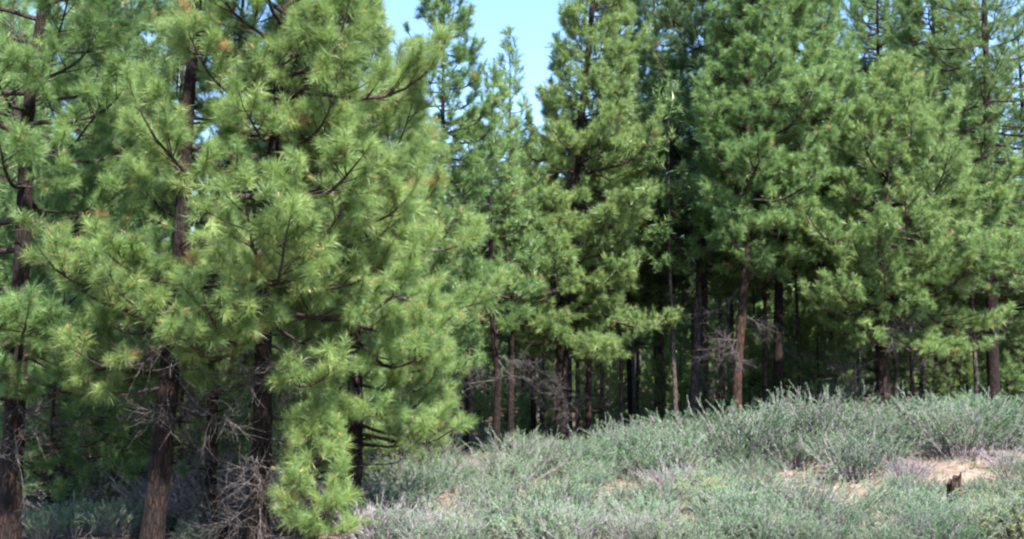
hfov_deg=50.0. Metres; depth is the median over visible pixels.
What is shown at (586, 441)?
bitterbrush
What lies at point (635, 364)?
background pine
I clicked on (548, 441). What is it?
bitterbrush
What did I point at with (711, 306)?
background pine
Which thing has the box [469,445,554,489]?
sagebrush
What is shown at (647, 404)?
young pine
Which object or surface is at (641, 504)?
sagebrush
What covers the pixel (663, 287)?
background pine
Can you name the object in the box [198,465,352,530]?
dead shrub
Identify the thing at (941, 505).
sagebrush
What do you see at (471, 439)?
background pine
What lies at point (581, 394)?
young pine
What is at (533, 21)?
sky
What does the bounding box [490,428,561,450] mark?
bitterbrush
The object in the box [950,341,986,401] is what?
young pine
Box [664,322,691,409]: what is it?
young pine
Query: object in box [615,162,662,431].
background pine
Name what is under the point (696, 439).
bitterbrush
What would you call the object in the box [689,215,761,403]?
background pine
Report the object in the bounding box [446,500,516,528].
bitterbrush
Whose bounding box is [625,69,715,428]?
background pine
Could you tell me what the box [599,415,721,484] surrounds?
bitterbrush
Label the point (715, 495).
bitterbrush
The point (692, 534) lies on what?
sagebrush
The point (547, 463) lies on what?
bitterbrush
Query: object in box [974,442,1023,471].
dead shrub
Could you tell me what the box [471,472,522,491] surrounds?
sagebrush
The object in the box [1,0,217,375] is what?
pine tree
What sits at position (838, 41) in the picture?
pine tree
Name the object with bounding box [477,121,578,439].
pine tree
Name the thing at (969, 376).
young pine
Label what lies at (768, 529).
sagebrush
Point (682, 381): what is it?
young pine
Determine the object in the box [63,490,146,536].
sagebrush
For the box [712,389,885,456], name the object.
bitterbrush
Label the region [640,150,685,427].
background pine
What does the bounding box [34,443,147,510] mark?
dead shrub
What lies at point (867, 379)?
background pine
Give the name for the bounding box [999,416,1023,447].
sagebrush
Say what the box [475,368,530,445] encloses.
young pine
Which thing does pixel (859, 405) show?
sagebrush
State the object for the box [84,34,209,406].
background pine
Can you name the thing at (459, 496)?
bitterbrush
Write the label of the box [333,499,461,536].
dead shrub
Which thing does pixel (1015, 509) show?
bitterbrush
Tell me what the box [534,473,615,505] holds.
rabbitbrush
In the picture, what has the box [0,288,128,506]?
young pine
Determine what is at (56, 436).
young pine
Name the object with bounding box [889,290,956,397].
young pine
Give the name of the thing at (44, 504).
sagebrush
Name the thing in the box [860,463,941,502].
sagebrush
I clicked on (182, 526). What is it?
sagebrush
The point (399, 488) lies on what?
sagebrush
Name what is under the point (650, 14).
pine tree
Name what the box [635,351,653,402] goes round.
young pine
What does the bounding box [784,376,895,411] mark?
bitterbrush
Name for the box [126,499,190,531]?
sagebrush
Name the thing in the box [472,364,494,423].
young pine
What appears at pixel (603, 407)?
background pine
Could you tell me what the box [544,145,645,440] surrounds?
background pine
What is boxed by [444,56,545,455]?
pine tree
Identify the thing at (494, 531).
sagebrush
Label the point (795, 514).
sagebrush
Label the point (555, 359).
background pine
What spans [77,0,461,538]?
pine tree
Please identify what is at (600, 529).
sagebrush
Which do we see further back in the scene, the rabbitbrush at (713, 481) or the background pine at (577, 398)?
the background pine at (577, 398)
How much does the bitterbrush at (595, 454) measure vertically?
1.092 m
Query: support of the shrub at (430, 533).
on the ground at (949, 471)
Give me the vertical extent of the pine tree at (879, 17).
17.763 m
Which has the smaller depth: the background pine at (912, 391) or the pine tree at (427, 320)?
the pine tree at (427, 320)
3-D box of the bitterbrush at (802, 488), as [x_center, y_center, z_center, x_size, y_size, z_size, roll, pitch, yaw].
[3.857,2.978,14.431,2.326,0.971,2.435,1,-6,-10]
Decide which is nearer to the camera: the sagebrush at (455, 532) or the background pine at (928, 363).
the sagebrush at (455, 532)
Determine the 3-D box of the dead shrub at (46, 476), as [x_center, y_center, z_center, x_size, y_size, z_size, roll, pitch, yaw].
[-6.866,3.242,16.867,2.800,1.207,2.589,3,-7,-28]
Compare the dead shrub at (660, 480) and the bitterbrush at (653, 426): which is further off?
the bitterbrush at (653, 426)
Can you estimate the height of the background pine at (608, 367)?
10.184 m
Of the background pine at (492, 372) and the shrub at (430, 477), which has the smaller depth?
the shrub at (430, 477)
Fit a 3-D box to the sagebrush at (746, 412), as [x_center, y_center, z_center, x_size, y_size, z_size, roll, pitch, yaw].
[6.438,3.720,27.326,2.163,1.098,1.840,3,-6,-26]
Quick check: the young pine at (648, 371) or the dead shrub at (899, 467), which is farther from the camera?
the young pine at (648, 371)
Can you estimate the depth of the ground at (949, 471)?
20.43 m
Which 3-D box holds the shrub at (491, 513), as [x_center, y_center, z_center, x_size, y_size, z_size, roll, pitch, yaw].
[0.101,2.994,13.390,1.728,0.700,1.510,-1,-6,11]
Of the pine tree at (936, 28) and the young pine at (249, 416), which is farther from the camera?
the pine tree at (936, 28)
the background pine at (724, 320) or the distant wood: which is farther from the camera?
the distant wood
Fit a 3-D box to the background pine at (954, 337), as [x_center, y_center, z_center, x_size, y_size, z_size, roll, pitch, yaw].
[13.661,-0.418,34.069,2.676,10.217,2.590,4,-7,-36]
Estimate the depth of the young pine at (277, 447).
19.68 m
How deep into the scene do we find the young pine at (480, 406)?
33.62 m
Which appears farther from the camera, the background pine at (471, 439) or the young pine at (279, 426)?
the background pine at (471, 439)
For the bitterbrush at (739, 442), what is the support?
on the ground at (949, 471)
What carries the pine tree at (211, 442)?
on the ground at (949, 471)
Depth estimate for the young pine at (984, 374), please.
48.52 m
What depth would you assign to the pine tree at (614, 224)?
29.09 m
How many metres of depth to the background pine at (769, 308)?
58.91 m
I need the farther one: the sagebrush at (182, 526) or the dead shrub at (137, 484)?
the dead shrub at (137, 484)
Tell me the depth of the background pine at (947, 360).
32.73 m
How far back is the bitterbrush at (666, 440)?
22.95 m
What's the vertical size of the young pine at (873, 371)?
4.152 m
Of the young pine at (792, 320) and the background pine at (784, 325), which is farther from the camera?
the background pine at (784, 325)
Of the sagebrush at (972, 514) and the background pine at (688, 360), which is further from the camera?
the background pine at (688, 360)
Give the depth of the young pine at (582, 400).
43.66 m
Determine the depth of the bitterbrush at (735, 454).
21.60 m
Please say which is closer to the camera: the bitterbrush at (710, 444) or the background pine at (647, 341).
the bitterbrush at (710, 444)
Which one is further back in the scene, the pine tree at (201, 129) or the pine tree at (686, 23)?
the pine tree at (686, 23)
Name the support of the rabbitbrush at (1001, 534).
on the ground at (949, 471)
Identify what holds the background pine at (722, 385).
on the ground at (949, 471)
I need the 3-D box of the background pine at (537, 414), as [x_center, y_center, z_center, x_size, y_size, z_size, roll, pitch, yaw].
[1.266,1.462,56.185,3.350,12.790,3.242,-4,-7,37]
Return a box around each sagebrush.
[21,494,64,529]
[21,498,83,538]
[37,490,120,538]
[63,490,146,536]
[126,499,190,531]
[167,510,216,538]
[242,466,328,508]
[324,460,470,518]
[347,493,430,538]
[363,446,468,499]
[365,471,442,503]
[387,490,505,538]
[395,502,506,538]
[452,509,533,538]
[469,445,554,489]
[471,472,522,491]
[490,484,604,538]
[514,473,616,511]
[533,492,613,538]
[558,450,624,481]
[569,505,628,538]
[585,448,628,478]
[590,487,689,525]
[590,508,697,538]
[594,420,648,439]
[594,469,704,518]
[597,490,631,515]
[649,510,745,538]
[655,457,741,498]
[688,474,802,530]
[711,494,811,538]
[728,397,803,428]
[730,498,820,528]
[752,424,837,469]
[773,515,846,538]
[797,422,914,480]
[824,393,896,430]
[843,515,924,538]
[853,470,973,522]
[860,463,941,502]
[878,380,990,447]
[891,493,981,535]
[936,385,1020,415]
[938,492,1010,538]
[946,468,1023,502]
[966,488,1023,538]
[977,472,1023,502]
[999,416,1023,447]
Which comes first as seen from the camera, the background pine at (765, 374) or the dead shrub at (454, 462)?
the dead shrub at (454, 462)
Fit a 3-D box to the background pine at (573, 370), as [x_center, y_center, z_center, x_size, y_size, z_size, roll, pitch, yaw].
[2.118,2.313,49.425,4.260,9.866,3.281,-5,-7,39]
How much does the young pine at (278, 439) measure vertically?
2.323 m
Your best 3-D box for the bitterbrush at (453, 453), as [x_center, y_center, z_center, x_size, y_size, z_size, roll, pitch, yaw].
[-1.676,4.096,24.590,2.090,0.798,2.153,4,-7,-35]
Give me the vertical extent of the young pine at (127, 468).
4.536 m
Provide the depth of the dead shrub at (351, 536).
12.94 m
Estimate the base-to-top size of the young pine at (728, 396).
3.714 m
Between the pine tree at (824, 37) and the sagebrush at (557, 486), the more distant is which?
the pine tree at (824, 37)
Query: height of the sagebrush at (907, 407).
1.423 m
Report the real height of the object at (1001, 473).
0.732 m
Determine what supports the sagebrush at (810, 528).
on the ground at (949, 471)
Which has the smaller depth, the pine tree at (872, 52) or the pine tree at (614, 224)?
the pine tree at (614, 224)
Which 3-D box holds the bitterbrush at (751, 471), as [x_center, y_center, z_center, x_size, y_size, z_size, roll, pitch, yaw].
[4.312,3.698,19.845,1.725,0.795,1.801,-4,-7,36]
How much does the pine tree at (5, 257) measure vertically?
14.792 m
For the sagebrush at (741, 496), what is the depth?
13.76 m
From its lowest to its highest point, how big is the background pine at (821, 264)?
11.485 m
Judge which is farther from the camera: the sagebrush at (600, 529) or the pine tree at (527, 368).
the pine tree at (527, 368)
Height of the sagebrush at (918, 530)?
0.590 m
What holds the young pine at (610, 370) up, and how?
on the ground at (949, 471)
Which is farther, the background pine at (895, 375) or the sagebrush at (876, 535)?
the background pine at (895, 375)
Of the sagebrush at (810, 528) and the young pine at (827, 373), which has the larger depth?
the young pine at (827, 373)
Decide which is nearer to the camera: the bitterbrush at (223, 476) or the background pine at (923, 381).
the bitterbrush at (223, 476)
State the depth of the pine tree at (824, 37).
29.75 m
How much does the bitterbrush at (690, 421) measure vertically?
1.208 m
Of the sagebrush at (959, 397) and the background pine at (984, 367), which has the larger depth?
the background pine at (984, 367)
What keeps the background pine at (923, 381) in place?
on the ground at (949, 471)
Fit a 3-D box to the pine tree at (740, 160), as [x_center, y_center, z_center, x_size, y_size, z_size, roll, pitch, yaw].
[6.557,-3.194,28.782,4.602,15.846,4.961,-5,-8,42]
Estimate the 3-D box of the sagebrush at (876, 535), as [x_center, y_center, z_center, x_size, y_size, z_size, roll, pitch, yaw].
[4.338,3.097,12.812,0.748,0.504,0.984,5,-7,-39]
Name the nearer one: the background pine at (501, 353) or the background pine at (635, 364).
the background pine at (635, 364)
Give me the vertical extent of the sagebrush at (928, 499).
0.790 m
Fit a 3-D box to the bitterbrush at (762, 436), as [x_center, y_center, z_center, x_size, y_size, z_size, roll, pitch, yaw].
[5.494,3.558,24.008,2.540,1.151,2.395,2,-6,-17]
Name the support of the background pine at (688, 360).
on the ground at (949, 471)
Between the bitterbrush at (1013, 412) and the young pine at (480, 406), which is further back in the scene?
the young pine at (480, 406)
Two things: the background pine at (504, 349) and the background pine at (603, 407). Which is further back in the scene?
the background pine at (504, 349)
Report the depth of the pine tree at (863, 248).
27.69 m
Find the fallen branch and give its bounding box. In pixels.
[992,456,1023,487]
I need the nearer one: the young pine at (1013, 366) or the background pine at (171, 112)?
the young pine at (1013, 366)
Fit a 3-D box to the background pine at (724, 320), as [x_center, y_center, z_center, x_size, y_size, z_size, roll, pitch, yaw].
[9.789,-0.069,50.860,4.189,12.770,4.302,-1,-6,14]
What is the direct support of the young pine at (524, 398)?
on the ground at (949, 471)
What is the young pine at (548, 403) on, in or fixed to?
on the ground at (949, 471)
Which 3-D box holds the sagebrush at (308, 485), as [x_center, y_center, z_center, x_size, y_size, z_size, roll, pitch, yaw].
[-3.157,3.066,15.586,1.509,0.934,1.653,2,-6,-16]
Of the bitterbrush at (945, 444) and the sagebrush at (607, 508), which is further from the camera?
the bitterbrush at (945, 444)
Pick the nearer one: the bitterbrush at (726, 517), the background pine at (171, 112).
the bitterbrush at (726, 517)
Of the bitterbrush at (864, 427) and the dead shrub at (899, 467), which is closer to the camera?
the dead shrub at (899, 467)
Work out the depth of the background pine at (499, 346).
61.28 m
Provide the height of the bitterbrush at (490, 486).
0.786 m
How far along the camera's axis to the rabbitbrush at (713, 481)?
16.39 m
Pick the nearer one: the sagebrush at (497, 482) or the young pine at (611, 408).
the sagebrush at (497, 482)
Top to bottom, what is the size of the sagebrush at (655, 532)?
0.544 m
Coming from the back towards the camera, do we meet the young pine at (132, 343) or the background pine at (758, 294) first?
the background pine at (758, 294)
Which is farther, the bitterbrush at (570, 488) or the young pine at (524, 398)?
the young pine at (524, 398)
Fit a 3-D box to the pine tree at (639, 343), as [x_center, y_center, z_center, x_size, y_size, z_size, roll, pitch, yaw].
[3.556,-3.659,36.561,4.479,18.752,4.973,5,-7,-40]
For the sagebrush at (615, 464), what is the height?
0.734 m
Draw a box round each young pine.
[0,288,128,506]
[0,355,58,491]
[0,383,63,477]
[21,357,125,509]
[41,328,178,511]
[65,323,150,478]
[89,228,254,493]
[138,359,246,477]
[173,281,300,466]
[187,372,279,476]
[189,312,288,455]
[251,394,301,467]
[265,387,374,538]
[341,410,383,457]
[362,340,442,475]
[425,330,492,444]
[461,368,493,426]
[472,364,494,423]
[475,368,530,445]
[500,360,539,433]
[514,359,554,433]
[536,360,573,415]
[537,390,554,423]
[570,362,628,436]
[572,363,599,423]
[573,375,599,424]
[582,330,627,423]
[605,358,648,426]
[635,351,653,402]
[637,350,689,427]
[639,352,679,418]
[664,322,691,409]
[666,353,690,404]
[678,363,690,394]
[689,318,755,418]
[716,325,773,413]
[726,303,773,398]
[727,305,784,397]
[730,326,793,413]
[761,294,831,400]
[785,301,853,398]
[812,338,862,405]
[854,335,908,389]
[859,314,918,395]
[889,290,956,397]
[906,356,933,388]
[932,333,986,404]
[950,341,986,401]
[977,334,1002,399]
[999,312,1023,405]
[1000,348,1023,407]
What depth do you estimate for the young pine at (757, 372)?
34.27 m
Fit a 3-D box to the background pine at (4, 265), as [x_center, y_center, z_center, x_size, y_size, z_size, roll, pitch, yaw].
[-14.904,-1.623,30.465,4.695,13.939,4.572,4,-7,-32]
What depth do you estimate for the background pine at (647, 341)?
57.10 m
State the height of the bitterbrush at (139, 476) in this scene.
1.012 m
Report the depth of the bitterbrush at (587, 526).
12.53 m
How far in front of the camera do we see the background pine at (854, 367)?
47.02 m
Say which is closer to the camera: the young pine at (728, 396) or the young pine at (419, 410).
the young pine at (419, 410)
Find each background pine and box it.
[0,0,40,295]
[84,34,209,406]
[446,164,503,452]
[455,181,505,403]
[457,262,472,417]
[477,343,506,397]
[490,205,507,407]
[499,343,539,389]
[519,223,595,398]
[520,349,523,435]
[535,357,539,416]
[538,224,555,438]
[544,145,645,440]
[546,345,581,389]
[549,111,583,436]
[551,111,602,438]
[572,321,615,404]
[579,121,663,431]
[579,161,633,435]
[607,329,647,385]
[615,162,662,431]
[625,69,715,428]
[631,160,667,428]
[634,160,692,427]
[634,353,635,383]
[635,296,693,376]
[639,297,690,375]
[639,350,641,391]
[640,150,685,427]
[664,236,728,357]
[676,298,748,399]
[678,79,754,416]
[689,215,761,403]
[689,277,762,400]
[725,261,773,397]
[735,233,792,405]
[744,297,783,355]
[745,284,798,338]
[750,109,794,404]
[753,116,873,406]
[769,124,831,400]
[773,263,870,356]
[778,75,794,406]
[798,124,862,386]
[800,154,860,382]
[845,163,861,405]
[845,297,874,397]
[848,46,943,402]
[852,298,869,398]
[868,123,944,402]
[890,117,954,401]
[911,98,973,401]
[913,307,954,386]
[918,133,1023,395]
[928,91,1017,400]
[932,98,966,394]
[1005,196,1022,400]
[1006,176,1023,350]
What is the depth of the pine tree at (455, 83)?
25.13 m
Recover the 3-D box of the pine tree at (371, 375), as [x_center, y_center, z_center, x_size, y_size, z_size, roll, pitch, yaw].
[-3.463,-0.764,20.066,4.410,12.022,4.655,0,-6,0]
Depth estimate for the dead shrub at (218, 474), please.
15.73 m
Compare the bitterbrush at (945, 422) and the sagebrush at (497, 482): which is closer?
the sagebrush at (497, 482)
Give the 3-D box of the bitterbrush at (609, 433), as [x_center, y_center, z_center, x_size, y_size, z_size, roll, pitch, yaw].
[2.368,3.651,22.922,2.608,1.440,2.742,4,-7,-32]
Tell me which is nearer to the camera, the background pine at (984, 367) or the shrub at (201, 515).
the shrub at (201, 515)
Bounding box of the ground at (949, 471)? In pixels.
[21,386,1023,538]
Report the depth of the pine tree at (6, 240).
18.89 m
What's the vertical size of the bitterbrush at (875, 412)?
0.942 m
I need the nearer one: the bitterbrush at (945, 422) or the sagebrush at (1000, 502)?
the sagebrush at (1000, 502)
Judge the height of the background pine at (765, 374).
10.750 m
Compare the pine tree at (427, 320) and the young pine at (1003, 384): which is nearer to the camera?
the pine tree at (427, 320)
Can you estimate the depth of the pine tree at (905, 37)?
34.26 m
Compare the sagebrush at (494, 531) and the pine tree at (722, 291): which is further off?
the pine tree at (722, 291)
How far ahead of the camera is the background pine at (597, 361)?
70.74 m
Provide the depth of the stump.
16.29 m
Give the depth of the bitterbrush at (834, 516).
13.47 m
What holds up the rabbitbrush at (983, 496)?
on the ground at (949, 471)
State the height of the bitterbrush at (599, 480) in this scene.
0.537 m
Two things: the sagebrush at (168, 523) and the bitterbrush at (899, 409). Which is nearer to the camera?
the sagebrush at (168, 523)
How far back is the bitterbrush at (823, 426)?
23.01 m
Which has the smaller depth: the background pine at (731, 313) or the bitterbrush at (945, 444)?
the bitterbrush at (945, 444)
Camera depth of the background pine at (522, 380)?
35.52 m
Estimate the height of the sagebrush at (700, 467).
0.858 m
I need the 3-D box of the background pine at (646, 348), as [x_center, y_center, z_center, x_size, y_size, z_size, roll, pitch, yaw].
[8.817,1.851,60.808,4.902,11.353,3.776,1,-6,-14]
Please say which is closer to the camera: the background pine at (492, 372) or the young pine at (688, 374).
the young pine at (688, 374)
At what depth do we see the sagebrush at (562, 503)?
13.73 m
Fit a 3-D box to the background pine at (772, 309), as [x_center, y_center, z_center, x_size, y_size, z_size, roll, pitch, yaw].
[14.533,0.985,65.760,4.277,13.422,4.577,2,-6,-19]
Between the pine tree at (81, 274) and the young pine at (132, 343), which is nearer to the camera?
the pine tree at (81, 274)
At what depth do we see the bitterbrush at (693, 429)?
27.50 m
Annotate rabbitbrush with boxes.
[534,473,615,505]
[669,467,752,509]
[682,410,730,430]
[957,498,1023,538]
[964,484,1023,518]
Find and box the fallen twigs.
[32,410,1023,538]
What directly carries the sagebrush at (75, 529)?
on the ground at (949, 471)
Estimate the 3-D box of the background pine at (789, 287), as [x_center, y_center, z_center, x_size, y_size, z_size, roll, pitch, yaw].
[9.911,-0.512,35.971,4.623,10.706,3.561,0,-6,5]
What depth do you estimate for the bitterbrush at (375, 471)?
19.04 m
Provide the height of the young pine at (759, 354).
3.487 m
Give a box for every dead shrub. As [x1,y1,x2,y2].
[21,447,122,517]
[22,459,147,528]
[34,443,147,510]
[97,442,282,524]
[141,441,327,508]
[142,461,324,525]
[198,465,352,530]
[326,490,438,538]
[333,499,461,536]
[430,453,475,471]
[455,461,490,482]
[633,456,712,491]
[773,486,826,510]
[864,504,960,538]
[871,451,942,481]
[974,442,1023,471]
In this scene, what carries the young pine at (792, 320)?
on the ground at (949, 471)
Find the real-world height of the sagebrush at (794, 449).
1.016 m
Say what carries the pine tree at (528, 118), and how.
on the ground at (949, 471)
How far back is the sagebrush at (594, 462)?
20.57 m
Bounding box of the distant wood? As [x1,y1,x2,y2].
[1,313,1018,401]
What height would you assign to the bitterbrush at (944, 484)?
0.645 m
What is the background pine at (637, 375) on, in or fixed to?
on the ground at (949, 471)
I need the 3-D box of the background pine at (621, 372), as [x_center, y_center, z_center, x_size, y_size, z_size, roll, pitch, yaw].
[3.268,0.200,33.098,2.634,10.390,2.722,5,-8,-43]
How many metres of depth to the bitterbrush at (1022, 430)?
21.09 m
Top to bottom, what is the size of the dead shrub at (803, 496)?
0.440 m
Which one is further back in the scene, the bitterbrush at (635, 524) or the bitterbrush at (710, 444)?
the bitterbrush at (710, 444)
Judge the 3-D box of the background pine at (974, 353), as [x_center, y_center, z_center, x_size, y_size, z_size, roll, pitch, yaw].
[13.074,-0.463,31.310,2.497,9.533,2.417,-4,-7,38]
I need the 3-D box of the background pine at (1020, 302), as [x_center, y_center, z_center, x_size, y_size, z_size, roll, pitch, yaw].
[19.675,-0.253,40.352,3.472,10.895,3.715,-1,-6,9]
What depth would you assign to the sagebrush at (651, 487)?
15.12 m
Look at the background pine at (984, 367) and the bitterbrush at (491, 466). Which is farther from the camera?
the background pine at (984, 367)
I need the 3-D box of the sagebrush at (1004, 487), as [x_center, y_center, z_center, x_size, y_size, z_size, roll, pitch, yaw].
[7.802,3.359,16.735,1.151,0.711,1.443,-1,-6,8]
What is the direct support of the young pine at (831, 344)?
on the ground at (949, 471)
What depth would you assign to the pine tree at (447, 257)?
21.86 m
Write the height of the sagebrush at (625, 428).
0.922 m
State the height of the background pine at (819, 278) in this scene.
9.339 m
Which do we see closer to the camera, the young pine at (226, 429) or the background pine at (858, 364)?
the young pine at (226, 429)
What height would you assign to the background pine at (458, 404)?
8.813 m
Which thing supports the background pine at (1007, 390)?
on the ground at (949, 471)
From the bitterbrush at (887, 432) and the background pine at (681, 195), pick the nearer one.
the bitterbrush at (887, 432)
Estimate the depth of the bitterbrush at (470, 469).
19.27 m
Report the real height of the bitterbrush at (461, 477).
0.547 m
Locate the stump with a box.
[945,472,961,504]
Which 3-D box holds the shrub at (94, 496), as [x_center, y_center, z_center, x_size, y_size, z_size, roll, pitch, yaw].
[-5.828,3.244,15.806,2.422,1.040,2.260,0,-6,-4]
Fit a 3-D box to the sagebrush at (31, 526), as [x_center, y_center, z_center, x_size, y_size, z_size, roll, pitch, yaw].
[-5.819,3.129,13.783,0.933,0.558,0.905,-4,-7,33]
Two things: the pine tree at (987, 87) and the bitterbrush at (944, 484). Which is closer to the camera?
the bitterbrush at (944, 484)
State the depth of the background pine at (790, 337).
37.04 m
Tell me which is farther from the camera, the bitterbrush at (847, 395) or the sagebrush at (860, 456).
the bitterbrush at (847, 395)
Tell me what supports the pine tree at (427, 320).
on the ground at (949, 471)
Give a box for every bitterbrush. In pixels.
[115,456,242,525]
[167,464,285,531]
[174,459,303,496]
[227,488,320,528]
[319,449,426,498]
[385,439,487,492]
[399,436,482,464]
[415,475,529,521]
[435,465,490,493]
[444,457,636,524]
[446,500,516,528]
[452,464,521,511]
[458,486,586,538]
[460,423,590,481]
[472,454,528,482]
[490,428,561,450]
[499,490,625,538]
[519,432,575,455]
[520,437,570,479]
[542,424,642,478]
[555,432,626,461]
[561,411,701,479]
[567,463,611,490]
[596,414,700,471]
[597,497,705,538]
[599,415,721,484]
[606,415,692,454]
[623,405,728,433]
[637,393,834,470]
[665,424,711,452]
[672,421,715,447]
[678,467,813,520]
[682,490,774,538]
[696,433,729,451]
[702,409,813,458]
[706,451,797,492]
[709,438,777,474]
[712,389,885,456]
[716,460,920,533]
[726,378,925,461]
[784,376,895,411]
[804,485,901,538]
[819,395,937,470]
[831,421,895,444]
[851,488,1002,538]
[861,401,927,439]
[869,394,1023,461]
[878,470,971,501]
[890,388,955,413]
[904,425,984,457]
[934,382,1023,450]
[975,488,1023,538]
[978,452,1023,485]
[1004,421,1023,452]
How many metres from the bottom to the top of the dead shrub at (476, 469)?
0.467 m
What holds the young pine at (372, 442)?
on the ground at (949, 471)
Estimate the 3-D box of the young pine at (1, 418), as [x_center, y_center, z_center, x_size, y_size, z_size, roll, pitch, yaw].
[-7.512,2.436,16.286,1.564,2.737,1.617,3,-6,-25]
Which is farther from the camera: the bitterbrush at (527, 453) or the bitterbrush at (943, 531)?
the bitterbrush at (527, 453)
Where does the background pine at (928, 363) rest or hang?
on the ground at (949, 471)
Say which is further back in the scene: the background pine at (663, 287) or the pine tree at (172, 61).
the background pine at (663, 287)
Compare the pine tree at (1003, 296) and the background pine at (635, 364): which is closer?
the pine tree at (1003, 296)
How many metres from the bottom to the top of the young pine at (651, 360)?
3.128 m
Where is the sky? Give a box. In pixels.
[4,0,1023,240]
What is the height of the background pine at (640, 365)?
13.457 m
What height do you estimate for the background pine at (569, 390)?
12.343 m
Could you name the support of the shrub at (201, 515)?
on the ground at (949, 471)
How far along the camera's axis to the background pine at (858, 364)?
36.39 m
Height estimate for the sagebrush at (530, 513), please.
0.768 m
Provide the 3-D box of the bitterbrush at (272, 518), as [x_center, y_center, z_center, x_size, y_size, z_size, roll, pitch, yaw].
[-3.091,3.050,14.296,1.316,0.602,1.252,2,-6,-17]
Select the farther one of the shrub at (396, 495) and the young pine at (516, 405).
the young pine at (516, 405)
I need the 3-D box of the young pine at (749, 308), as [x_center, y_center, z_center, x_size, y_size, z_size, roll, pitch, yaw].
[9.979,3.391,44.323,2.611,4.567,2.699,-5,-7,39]
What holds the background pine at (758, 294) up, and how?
on the ground at (949, 471)
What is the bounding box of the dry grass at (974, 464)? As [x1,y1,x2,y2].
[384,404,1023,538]
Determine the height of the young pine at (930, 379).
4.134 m
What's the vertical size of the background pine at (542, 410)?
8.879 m
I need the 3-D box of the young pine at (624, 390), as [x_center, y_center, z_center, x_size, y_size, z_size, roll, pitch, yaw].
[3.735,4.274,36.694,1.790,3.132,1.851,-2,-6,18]
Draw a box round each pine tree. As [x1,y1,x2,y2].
[0,0,159,538]
[0,0,166,409]
[0,0,193,476]
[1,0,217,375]
[1,0,357,538]
[71,0,251,465]
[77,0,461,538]
[119,0,351,538]
[209,1,438,489]
[233,0,525,532]
[310,75,493,476]
[385,0,517,458]
[423,122,513,453]
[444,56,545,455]
[465,25,563,452]
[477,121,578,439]
[492,0,682,448]
[526,330,530,432]
[559,0,689,426]
[602,0,709,427]
[617,0,782,418]
[643,37,754,430]
[682,0,866,430]
[682,0,880,413]
[768,47,1023,410]
[781,0,868,380]
[810,0,950,402]
[845,0,950,402]
[855,0,1023,400]
[906,0,1023,412]
[924,0,1017,389]
[948,12,1023,371]
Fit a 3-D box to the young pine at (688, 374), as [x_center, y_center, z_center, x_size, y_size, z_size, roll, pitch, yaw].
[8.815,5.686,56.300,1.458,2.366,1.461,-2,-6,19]
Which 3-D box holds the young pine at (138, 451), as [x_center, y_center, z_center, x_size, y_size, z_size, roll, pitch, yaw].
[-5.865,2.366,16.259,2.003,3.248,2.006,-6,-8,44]
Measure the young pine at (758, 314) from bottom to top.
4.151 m
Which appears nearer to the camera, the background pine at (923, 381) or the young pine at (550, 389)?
the background pine at (923, 381)
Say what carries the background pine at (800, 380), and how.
on the ground at (949, 471)
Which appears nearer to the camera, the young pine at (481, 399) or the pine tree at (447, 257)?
the pine tree at (447, 257)
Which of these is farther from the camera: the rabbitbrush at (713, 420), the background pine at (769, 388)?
the background pine at (769, 388)
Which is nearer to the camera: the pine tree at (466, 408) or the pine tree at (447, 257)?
the pine tree at (447, 257)
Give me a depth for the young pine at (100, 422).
16.05 m
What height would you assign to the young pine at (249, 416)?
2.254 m
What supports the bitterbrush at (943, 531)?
on the ground at (949, 471)
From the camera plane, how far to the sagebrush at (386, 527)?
12.94 m
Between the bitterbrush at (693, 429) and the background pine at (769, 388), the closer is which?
the bitterbrush at (693, 429)
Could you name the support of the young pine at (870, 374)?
on the ground at (949, 471)
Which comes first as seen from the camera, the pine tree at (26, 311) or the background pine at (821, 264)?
the pine tree at (26, 311)
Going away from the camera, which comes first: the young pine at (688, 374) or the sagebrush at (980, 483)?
the sagebrush at (980, 483)
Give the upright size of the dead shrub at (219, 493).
0.857 m
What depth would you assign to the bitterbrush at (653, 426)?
26.82 m
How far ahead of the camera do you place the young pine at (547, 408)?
49.40 m

